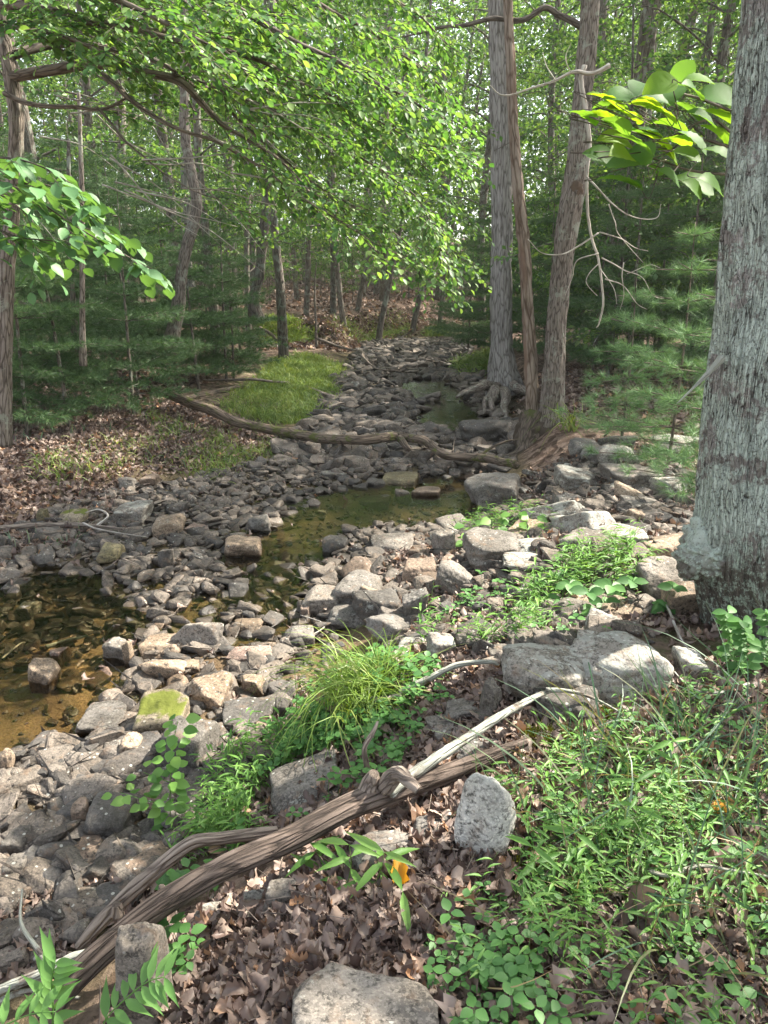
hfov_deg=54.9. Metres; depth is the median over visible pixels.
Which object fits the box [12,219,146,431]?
pine sapling
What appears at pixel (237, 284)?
pine sapling
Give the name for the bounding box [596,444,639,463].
rock
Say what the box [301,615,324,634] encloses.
dead stick
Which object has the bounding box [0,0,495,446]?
beech tree
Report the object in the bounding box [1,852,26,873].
rock
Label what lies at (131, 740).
rock
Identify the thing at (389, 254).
young tree
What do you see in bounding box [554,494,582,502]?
rock
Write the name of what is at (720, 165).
pine sapling
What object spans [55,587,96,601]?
rock
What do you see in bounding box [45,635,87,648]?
dead stick
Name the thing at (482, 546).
rock
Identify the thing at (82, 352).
tree
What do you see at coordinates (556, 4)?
tree
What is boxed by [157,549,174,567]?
rock
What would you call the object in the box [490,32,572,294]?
tree
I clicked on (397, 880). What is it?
broad grass
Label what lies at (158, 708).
rock
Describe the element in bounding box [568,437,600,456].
rock
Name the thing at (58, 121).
tree
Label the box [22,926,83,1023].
ash seedling
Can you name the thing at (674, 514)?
rock
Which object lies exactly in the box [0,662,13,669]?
rock
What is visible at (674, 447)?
rock
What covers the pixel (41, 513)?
rock
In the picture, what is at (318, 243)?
young tree
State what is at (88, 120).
tree
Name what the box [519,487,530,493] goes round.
rock
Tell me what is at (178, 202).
young tree
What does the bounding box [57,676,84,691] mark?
rock
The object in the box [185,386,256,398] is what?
rotten log
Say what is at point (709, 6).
tree
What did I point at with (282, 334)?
tree
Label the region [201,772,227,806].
rock
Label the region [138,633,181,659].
rock
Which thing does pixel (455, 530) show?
rock
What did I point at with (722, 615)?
shrub seedling
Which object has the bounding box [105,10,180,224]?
tree
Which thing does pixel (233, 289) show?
pine sapling
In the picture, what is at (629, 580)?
creeper vine
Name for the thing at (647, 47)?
tree
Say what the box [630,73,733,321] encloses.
young tree
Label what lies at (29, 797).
rock
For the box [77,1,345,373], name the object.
tree
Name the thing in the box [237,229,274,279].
young tree
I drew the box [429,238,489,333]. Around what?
pine sapling
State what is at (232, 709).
rock
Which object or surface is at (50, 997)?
ash seedling
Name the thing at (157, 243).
young tree
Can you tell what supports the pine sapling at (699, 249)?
on the ground at (540, 450)
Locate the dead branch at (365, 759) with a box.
[361,721,378,767]
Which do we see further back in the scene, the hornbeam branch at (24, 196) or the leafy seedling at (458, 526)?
the leafy seedling at (458, 526)
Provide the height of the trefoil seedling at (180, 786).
0.511 m
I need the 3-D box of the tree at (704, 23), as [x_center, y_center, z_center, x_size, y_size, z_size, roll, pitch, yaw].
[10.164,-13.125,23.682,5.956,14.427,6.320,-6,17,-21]
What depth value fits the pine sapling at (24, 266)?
9.51 m
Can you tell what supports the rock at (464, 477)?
on the ground at (540, 450)
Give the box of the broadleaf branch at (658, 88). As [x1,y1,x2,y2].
[556,59,732,199]
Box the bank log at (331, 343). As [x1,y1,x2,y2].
[317,337,357,350]
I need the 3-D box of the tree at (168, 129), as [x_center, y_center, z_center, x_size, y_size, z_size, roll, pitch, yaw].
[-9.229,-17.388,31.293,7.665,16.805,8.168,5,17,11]
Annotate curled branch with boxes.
[341,666,400,702]
[398,659,498,694]
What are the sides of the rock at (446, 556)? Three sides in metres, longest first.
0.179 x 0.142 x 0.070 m
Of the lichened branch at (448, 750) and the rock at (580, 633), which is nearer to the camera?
the lichened branch at (448, 750)
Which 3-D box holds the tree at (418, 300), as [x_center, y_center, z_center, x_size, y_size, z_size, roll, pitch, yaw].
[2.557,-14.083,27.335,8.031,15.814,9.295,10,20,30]
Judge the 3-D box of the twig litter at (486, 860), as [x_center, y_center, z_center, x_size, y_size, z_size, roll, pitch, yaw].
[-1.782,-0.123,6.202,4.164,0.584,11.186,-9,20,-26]
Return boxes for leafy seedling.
[454,519,482,546]
[480,517,508,529]
[498,507,528,530]
[519,511,546,528]
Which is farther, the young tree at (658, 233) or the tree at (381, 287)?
the tree at (381, 287)
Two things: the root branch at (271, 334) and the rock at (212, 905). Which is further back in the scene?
the root branch at (271, 334)
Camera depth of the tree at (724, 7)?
9.88 m
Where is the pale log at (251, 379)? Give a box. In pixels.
[203,378,289,383]
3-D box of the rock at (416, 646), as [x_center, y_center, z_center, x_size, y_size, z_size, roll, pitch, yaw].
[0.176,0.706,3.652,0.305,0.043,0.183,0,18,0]
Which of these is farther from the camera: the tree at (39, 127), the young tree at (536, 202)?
the tree at (39, 127)
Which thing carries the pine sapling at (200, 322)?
on the ground at (540, 450)
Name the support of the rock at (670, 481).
on the ground at (540, 450)
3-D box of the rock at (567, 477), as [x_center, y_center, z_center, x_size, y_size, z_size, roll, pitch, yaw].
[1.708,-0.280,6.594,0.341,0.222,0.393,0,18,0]
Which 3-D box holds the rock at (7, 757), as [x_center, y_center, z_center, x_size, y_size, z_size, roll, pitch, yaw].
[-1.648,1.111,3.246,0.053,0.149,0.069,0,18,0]
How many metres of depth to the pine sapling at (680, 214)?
10.24 m
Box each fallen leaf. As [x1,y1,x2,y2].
[391,859,409,883]
[621,881,654,925]
[711,799,726,815]
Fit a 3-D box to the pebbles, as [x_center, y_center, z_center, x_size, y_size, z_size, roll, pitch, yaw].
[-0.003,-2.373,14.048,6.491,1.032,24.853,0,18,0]
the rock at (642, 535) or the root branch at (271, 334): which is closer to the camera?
the rock at (642, 535)
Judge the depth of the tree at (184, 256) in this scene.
10.69 m
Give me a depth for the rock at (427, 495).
7.49 m
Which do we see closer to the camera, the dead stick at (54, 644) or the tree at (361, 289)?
the dead stick at (54, 644)
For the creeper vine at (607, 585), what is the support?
on the ground at (540, 450)
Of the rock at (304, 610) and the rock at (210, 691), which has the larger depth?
the rock at (304, 610)
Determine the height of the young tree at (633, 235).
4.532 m
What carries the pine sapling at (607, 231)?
on the ground at (540, 450)
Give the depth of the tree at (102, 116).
32.17 m
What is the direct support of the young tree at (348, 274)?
on the ground at (540, 450)
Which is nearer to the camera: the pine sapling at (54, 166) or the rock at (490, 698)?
the rock at (490, 698)
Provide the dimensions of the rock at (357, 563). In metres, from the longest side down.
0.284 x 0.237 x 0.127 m
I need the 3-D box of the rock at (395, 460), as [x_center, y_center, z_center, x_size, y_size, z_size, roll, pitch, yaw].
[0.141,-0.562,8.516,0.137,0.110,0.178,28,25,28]
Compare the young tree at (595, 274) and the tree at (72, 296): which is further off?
the young tree at (595, 274)
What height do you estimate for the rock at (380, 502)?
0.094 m
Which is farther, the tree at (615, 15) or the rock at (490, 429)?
the tree at (615, 15)
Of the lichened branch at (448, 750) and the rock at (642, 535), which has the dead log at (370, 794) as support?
the lichened branch at (448, 750)
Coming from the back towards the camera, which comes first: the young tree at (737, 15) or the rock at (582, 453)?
the young tree at (737, 15)
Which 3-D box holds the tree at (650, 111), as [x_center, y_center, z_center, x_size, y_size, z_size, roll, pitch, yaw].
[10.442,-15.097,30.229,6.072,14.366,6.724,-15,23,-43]
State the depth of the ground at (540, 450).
6.49 m
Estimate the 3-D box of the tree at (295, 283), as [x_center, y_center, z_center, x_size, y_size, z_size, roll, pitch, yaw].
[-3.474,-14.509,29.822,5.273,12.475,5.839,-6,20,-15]
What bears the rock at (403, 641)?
on the ground at (540, 450)
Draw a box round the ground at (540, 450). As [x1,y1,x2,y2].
[0,228,767,1023]
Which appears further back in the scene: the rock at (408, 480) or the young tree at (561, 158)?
the young tree at (561, 158)
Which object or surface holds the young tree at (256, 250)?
on the ground at (540, 450)
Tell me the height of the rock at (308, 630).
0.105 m
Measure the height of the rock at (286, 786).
0.139 m
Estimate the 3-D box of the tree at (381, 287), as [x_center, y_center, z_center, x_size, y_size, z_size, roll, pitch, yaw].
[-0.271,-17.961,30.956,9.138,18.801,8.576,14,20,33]
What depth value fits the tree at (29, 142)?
11.81 m
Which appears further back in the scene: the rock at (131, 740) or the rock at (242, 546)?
the rock at (242, 546)
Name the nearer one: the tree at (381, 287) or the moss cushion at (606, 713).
the moss cushion at (606, 713)
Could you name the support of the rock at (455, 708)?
on the ground at (540, 450)
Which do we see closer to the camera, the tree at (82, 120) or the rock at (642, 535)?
the rock at (642, 535)
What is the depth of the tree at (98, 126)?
42.05 m
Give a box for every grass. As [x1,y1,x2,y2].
[5,403,767,1022]
[10,307,489,489]
[286,836,338,876]
[315,837,379,889]
[337,832,418,897]
[382,863,430,931]
[416,659,767,1023]
[505,836,562,906]
[540,825,605,895]
[558,758,607,802]
[603,769,668,852]
[644,737,695,806]
[695,749,753,817]
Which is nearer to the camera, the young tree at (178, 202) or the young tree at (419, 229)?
the young tree at (178, 202)
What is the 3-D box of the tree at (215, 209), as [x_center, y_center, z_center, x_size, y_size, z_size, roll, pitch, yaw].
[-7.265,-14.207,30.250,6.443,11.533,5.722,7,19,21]
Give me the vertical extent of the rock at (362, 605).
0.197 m
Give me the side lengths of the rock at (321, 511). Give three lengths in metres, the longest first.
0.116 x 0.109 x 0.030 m
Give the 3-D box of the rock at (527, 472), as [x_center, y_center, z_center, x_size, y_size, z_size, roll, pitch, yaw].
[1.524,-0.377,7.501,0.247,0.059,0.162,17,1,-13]
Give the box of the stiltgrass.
[160,494,767,1023]
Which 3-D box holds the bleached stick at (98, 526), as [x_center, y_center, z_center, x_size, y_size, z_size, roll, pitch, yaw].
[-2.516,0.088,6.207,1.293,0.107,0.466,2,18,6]
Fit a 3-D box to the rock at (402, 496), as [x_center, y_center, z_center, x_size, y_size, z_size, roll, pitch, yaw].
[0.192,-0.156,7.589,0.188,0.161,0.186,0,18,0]
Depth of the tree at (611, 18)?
22.78 m
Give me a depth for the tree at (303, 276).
45.91 m
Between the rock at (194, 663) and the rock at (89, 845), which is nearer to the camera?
the rock at (89, 845)
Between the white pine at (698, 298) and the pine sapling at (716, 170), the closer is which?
the white pine at (698, 298)
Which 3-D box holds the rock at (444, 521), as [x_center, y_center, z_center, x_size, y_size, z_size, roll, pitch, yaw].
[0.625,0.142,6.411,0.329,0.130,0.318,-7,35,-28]
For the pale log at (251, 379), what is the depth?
13.23 m
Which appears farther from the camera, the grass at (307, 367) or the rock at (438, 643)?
the grass at (307, 367)
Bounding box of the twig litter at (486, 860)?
[0,400,767,1023]
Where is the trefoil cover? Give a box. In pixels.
[154,556,767,1023]
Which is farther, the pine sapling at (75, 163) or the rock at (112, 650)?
the pine sapling at (75, 163)
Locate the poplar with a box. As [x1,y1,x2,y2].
[456,0,524,416]
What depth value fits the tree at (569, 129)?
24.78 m
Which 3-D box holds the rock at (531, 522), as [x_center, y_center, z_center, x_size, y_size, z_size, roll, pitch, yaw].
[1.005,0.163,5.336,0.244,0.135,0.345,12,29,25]
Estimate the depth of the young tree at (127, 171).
33.27 m
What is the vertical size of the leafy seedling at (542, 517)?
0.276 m
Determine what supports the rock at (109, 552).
on the ground at (540, 450)
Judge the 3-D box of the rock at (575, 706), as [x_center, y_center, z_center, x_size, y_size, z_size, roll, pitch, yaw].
[0.693,0.720,2.833,0.257,0.098,0.260,0,18,0]
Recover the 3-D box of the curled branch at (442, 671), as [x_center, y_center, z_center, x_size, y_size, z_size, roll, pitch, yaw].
[0.274,0.699,3.119,0.428,0.151,0.036,-1,18,-4]
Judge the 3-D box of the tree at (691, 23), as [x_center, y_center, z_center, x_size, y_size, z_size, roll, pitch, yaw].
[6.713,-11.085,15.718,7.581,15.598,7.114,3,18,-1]
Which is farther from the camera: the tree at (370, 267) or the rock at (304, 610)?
the tree at (370, 267)
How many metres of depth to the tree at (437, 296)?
34.85 m
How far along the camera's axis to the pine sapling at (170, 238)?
12.76 m
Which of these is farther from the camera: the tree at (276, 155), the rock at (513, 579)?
the tree at (276, 155)
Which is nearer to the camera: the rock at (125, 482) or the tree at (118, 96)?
the rock at (125, 482)
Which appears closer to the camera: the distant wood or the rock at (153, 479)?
the rock at (153, 479)
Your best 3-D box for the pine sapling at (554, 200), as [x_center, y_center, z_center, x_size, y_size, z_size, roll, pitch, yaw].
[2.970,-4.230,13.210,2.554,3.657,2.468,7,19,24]
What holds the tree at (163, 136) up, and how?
on the ground at (540, 450)
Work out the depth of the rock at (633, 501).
5.56 m
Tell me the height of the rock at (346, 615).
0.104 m
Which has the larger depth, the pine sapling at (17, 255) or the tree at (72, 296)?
the pine sapling at (17, 255)
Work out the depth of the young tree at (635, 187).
16.11 m
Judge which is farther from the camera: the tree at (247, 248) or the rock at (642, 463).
the tree at (247, 248)
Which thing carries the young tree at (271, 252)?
on the ground at (540, 450)
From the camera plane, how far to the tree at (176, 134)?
28.16 m
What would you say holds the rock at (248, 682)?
on the ground at (540, 450)
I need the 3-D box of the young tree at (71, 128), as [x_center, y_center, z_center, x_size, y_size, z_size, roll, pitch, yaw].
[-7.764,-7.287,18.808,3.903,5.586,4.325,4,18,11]
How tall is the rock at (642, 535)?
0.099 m
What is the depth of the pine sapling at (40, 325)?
8.53 m
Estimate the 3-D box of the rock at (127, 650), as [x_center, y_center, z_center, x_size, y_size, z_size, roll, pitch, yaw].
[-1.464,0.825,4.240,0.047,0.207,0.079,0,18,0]
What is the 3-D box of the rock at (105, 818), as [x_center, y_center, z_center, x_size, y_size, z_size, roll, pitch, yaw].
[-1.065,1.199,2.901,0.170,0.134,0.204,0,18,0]
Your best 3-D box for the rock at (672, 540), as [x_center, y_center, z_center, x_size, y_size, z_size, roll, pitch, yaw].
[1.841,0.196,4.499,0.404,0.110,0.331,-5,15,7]
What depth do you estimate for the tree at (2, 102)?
27.57 m
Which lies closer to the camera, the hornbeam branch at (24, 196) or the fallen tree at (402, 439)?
the hornbeam branch at (24, 196)
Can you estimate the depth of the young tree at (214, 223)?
37.86 m
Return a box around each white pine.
[553,273,699,440]
[582,220,717,468]
[618,256,717,502]
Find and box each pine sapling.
[0,127,128,361]
[0,137,118,403]
[0,138,122,434]
[0,143,74,351]
[0,225,86,409]
[1,136,87,333]
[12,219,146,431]
[15,113,161,395]
[39,125,137,353]
[40,127,190,376]
[45,174,212,413]
[49,133,212,394]
[86,152,208,365]
[111,164,236,381]
[139,199,261,361]
[140,229,260,388]
[163,184,289,381]
[197,296,270,378]
[199,250,277,359]
[420,217,490,350]
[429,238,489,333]
[433,202,539,347]
[472,184,543,319]
[483,168,605,352]
[484,209,548,340]
[510,174,660,370]
[521,140,632,342]
[545,124,699,381]
[569,155,671,343]
[581,105,727,385]
[582,100,722,350]
[649,119,730,323]
[650,192,723,357]
[677,139,725,309]
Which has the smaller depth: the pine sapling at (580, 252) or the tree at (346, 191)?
the pine sapling at (580, 252)
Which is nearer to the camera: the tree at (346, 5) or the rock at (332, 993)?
the rock at (332, 993)
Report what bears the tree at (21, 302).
on the ground at (540, 450)
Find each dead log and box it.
[34,738,527,1023]
[74,826,277,950]
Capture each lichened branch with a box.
[0,889,83,1004]
[389,687,630,797]
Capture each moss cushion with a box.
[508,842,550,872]
[520,721,590,754]
[599,703,622,720]
[609,820,657,854]
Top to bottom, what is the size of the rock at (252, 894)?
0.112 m
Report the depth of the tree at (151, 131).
35.84 m
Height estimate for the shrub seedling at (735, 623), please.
0.285 m
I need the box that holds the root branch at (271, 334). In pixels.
[258,326,276,338]
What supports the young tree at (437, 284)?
on the ground at (540, 450)
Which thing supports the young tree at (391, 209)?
on the ground at (540, 450)
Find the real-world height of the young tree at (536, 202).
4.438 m
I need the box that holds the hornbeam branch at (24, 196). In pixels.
[0,156,174,305]
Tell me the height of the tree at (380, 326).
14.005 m
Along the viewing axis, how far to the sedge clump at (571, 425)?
8.24 m
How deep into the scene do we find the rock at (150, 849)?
2.69 m
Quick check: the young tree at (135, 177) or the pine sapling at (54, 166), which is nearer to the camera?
the pine sapling at (54, 166)
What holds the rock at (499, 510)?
on the ground at (540, 450)
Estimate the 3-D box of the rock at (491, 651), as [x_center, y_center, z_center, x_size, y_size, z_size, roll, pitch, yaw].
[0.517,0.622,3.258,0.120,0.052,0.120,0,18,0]
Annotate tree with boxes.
[0,0,157,190]
[0,0,208,300]
[0,0,218,380]
[0,0,284,352]
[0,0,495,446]
[0,13,77,218]
[0,17,46,152]
[0,67,56,155]
[1,0,147,258]
[1,13,67,183]
[1,137,30,305]
[6,61,86,264]
[12,3,163,253]
[24,11,189,175]
[31,0,229,286]
[32,108,160,301]
[35,3,112,199]
[38,5,263,286]
[52,83,144,213]
[54,86,113,196]
[59,39,147,225]
[65,0,241,188]
[67,138,77,351]
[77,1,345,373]
[77,92,87,365]
[90,0,326,308]
[92,26,212,246]
[96,127,166,261]
[97,12,207,214]
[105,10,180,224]
[105,11,255,286]
[105,90,155,246]
[108,173,160,283]
[112,2,285,311]
[117,0,262,296]
[127,0,358,318]
[127,2,349,322]
[128,83,179,214]
[134,166,231,287]
[140,24,289,279]
[141,0,357,346]
[141,215,168,294]
[149,385,519,468]
[151,0,409,360]
[159,0,201,356]
[176,132,258,280]
[203,144,256,269]
[220,40,298,275]
[228,0,424,326]
[229,0,346,282]
[229,0,394,315]
[232,8,303,218]
[237,1,338,299]
[237,206,301,304]
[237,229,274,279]
[238,197,289,272]
[240,200,305,286]
[253,0,419,313]
[253,146,313,271]
[278,0,488,311]
[289,0,540,339]
[290,214,356,286]
[296,0,486,301]
[296,246,326,275]
[297,162,378,284]
[298,3,448,285]
[299,81,375,248]
[299,220,343,293]
[311,228,346,275]
[311,238,360,281]
[313,0,573,332]
[314,262,317,346]
[318,81,378,274]
[318,238,377,302]
[336,0,456,297]
[338,0,458,294]
[338,6,414,294]
[352,196,422,301]
[358,0,542,300]
[367,8,437,275]
[372,264,407,283]
[380,221,449,298]
[381,0,607,347]
[384,1,544,323]
[388,201,418,291]
[402,0,670,457]
[402,199,457,279]
[410,163,462,256]
[411,246,454,297]
[436,10,671,335]
[442,0,673,236]
[449,9,546,183]
[450,0,640,248]
[457,84,538,266]
[461,229,489,279]
[477,0,734,377]
[480,165,599,346]
[486,156,566,295]
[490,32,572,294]
[512,0,672,315]
[512,209,597,325]
[518,98,695,344]
[520,0,739,343]
[520,9,666,200]
[523,0,654,262]
[524,0,652,308]
[524,0,688,243]
[538,0,739,390]
[539,39,634,312]
[542,110,720,337]
[544,107,698,344]
[558,0,735,348]
[560,0,701,273]
[566,1,713,264]
[566,239,653,333]
[571,0,738,352]
[578,114,722,344]
[589,132,725,344]
[591,0,740,334]
[593,0,660,362]
[596,226,707,342]
[611,17,737,153]
[615,1,739,143]
[623,0,739,285]
[628,218,720,363]
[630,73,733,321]
[630,103,691,266]
[646,0,738,122]
[647,0,740,342]
[650,104,730,313]
[657,2,738,169]
[671,0,767,639]
[672,32,737,161]
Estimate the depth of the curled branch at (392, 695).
3.11 m
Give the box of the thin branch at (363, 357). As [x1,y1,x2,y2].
[358,349,403,370]
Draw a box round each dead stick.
[1,642,25,658]
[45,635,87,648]
[217,746,278,766]
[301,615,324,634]
[486,594,558,648]
[649,864,767,877]
[666,604,719,672]
[674,671,749,694]
[720,671,765,723]
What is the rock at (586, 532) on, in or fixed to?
on the ground at (540, 450)
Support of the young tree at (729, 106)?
on the ground at (540, 450)
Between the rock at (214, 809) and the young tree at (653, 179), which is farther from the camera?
the young tree at (653, 179)
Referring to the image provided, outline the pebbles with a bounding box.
[0,331,695,975]
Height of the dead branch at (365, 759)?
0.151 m
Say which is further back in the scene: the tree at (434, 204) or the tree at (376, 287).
the tree at (434, 204)
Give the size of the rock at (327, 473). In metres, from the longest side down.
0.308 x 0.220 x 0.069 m
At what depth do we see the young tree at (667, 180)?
23.04 m
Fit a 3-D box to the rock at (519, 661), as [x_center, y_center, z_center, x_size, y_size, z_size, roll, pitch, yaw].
[0.658,0.643,2.954,0.372,0.176,0.282,0,18,0]
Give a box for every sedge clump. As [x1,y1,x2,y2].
[234,619,460,778]
[513,402,605,453]
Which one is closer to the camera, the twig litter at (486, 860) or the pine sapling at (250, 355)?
the twig litter at (486, 860)
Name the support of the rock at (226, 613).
on the ground at (540, 450)
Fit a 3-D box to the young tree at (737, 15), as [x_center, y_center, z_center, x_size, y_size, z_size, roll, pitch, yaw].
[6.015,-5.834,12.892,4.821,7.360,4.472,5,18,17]
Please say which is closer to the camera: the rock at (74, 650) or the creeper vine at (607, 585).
the creeper vine at (607, 585)
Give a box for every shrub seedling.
[712,605,748,666]
[725,615,764,676]
[752,608,767,666]
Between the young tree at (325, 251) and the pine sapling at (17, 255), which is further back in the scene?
the young tree at (325, 251)
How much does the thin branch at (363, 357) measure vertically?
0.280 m
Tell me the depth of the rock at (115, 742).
3.32 m
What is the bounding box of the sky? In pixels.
[0,0,738,238]
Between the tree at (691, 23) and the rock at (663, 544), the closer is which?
the rock at (663, 544)
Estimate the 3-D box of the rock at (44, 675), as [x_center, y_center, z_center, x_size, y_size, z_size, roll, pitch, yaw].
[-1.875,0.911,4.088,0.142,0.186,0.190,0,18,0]
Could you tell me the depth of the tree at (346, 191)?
42.30 m
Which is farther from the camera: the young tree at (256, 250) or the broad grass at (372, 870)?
the young tree at (256, 250)
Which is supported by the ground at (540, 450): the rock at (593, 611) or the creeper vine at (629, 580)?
the rock at (593, 611)
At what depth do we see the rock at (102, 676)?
4.10 m
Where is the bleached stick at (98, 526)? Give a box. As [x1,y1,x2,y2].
[0,509,148,537]
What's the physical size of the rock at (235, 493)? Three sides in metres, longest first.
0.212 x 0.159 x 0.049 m
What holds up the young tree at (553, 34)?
on the ground at (540, 450)
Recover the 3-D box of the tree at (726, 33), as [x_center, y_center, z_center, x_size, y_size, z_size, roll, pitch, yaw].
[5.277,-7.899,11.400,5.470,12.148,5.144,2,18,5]
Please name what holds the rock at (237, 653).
on the ground at (540, 450)
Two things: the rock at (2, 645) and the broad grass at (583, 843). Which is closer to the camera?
the broad grass at (583, 843)
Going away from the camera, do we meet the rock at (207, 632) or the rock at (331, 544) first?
the rock at (207, 632)
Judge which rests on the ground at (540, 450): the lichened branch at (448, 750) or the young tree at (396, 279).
the young tree at (396, 279)
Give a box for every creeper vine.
[544,579,583,603]
[566,585,604,615]
[588,578,625,608]
[607,576,648,597]
[651,581,687,614]
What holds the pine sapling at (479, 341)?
on the ground at (540, 450)
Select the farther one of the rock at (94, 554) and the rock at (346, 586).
the rock at (94, 554)
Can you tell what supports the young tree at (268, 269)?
on the ground at (540, 450)
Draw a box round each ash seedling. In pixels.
[0,981,77,1023]
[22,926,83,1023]
[100,942,179,1023]
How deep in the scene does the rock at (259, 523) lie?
6.43 m
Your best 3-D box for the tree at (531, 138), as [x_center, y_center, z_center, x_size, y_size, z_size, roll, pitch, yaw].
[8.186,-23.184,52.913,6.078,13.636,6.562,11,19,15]
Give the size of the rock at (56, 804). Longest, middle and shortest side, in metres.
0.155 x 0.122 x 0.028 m
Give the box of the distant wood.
[0,0,740,295]
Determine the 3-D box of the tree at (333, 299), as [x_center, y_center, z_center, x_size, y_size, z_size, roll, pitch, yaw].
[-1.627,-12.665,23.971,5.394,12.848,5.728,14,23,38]
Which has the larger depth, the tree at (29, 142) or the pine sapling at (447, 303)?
the pine sapling at (447, 303)
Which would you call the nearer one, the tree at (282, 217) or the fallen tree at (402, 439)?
the fallen tree at (402, 439)
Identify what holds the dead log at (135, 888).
on the ground at (540, 450)
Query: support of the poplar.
on the ground at (540, 450)
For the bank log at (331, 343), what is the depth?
19.79 m
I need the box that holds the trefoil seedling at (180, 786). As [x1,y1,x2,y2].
[101,713,200,830]
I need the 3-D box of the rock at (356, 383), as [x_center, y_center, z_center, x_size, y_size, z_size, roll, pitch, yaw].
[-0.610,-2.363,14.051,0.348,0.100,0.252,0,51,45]
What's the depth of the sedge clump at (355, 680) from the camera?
3.15 m
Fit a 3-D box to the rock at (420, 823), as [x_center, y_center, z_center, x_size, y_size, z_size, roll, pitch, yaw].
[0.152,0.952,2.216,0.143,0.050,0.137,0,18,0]
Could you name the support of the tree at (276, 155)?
on the ground at (540, 450)
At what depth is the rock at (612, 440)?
7.62 m
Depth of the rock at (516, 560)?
4.51 m
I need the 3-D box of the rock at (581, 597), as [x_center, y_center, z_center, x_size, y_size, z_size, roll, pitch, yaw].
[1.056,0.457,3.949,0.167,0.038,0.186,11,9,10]
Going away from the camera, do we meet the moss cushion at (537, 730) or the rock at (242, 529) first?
the moss cushion at (537, 730)
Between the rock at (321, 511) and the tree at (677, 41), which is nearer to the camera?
the rock at (321, 511)
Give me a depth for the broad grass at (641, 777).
2.01 m
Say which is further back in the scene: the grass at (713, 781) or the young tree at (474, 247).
the young tree at (474, 247)
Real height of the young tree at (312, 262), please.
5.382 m
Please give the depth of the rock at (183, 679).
4.00 m
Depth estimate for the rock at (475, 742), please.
2.59 m
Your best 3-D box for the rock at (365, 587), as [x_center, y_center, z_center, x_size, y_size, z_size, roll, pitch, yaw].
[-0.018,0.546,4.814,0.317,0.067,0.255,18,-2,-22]
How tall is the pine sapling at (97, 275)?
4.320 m
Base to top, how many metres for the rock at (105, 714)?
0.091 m
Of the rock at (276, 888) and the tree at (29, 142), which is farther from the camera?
the tree at (29, 142)
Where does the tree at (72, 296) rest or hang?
on the ground at (540, 450)
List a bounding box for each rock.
[0,577,36,596]
[0,641,8,649]
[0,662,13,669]
[0,748,14,768]
[0,824,31,855]
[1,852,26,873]
[13,662,30,670]
[14,802,31,812]
[16,601,41,620]
[26,783,39,802]
[28,657,60,693]
[33,654,47,657]
[36,508,49,520]
[47,795,64,811]
[49,646,70,666]
[51,870,85,899]
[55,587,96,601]
[57,508,88,521]
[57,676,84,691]
[61,667,78,677]
[70,647,78,655]
[70,797,89,820]
[74,834,103,863]
[75,700,126,735]
[82,855,109,881]
[83,791,136,837]
[85,666,111,689]
[92,552,98,558]
[96,542,125,563]
[102,637,126,666]
[103,740,120,748]
[110,670,120,677]
[113,500,152,522]
[115,921,172,1023]
[118,477,137,489]
[119,732,142,752]
[121,640,133,668]
[125,841,180,891]
[132,689,189,733]
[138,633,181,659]
[138,778,169,816]
[139,473,161,486]
[141,659,187,679]
[151,621,163,630]
[152,513,185,537]
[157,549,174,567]
[157,798,181,828]
[160,715,222,776]
[165,674,188,686]
[170,622,223,653]
[184,523,204,532]
[185,659,200,671]
[187,671,233,709]
[189,550,203,560]
[194,901,220,919]
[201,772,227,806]
[203,799,237,823]
[213,506,226,511]
[219,612,233,621]
[222,697,274,732]
[224,535,264,558]
[225,645,271,660]
[231,491,246,495]
[234,618,262,632]
[239,527,248,532]
[242,674,264,696]
[243,889,265,900]
[248,514,271,531]
[255,721,268,732]
[263,878,295,913]
[265,642,275,647]
[265,727,283,748]
[268,547,279,553]
[269,749,339,815]
[273,697,292,716]
[283,625,314,647]
[284,452,295,457]
[292,962,438,1023]
[300,605,310,617]
[302,584,339,614]
[316,510,326,513]
[320,470,346,478]
[322,535,347,557]
[326,602,365,629]
[333,569,382,602]
[340,556,370,577]
[351,830,412,872]
[352,381,358,387]
[352,588,399,620]
[358,494,390,509]
[360,405,385,416]
[361,585,376,589]
[365,614,410,640]
[366,478,384,488]
[370,532,413,551]
[381,471,418,491]
[388,457,400,463]
[393,644,425,658]
[394,488,411,504]
[398,637,425,648]
[402,557,435,582]
[402,587,428,616]
[408,545,429,555]
[411,486,440,504]
[412,813,449,836]
[416,571,436,579]
[425,714,465,740]
[426,632,455,658]
[432,528,455,549]
[435,513,464,527]
[435,560,476,594]
[441,555,453,559]
[445,483,454,490]
[445,697,479,721]
[448,527,458,533]
[454,772,516,862]
[456,474,474,481]
[456,738,515,760]
[458,419,513,441]
[462,527,523,571]
[464,472,521,512]
[477,677,501,720]
[487,644,506,655]
[490,507,501,515]
[501,643,584,702]
[502,552,542,569]
[507,519,545,533]
[507,574,523,585]
[507,623,539,642]
[514,588,531,599]
[518,537,550,552]
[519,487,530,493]
[520,500,584,520]
[522,469,535,476]
[522,499,549,508]
[533,684,599,724]
[550,511,615,531]
[551,485,571,493]
[554,464,596,490]
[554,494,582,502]
[554,547,571,552]
[556,597,594,618]
[559,528,602,547]
[565,594,588,601]
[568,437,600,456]
[570,631,673,706]
[577,630,596,637]
[580,446,600,460]
[585,608,619,625]
[592,523,648,543]
[594,595,642,617]
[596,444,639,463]
[597,435,637,446]
[597,463,662,487]
[614,480,640,497]
[619,495,668,508]
[625,508,644,521]
[636,556,693,599]
[640,458,654,465]
[643,539,673,555]
[648,477,687,495]
[649,434,698,446]
[649,532,683,550]
[652,444,692,460]
[657,506,679,516]
[660,580,698,615]
[672,646,707,680]

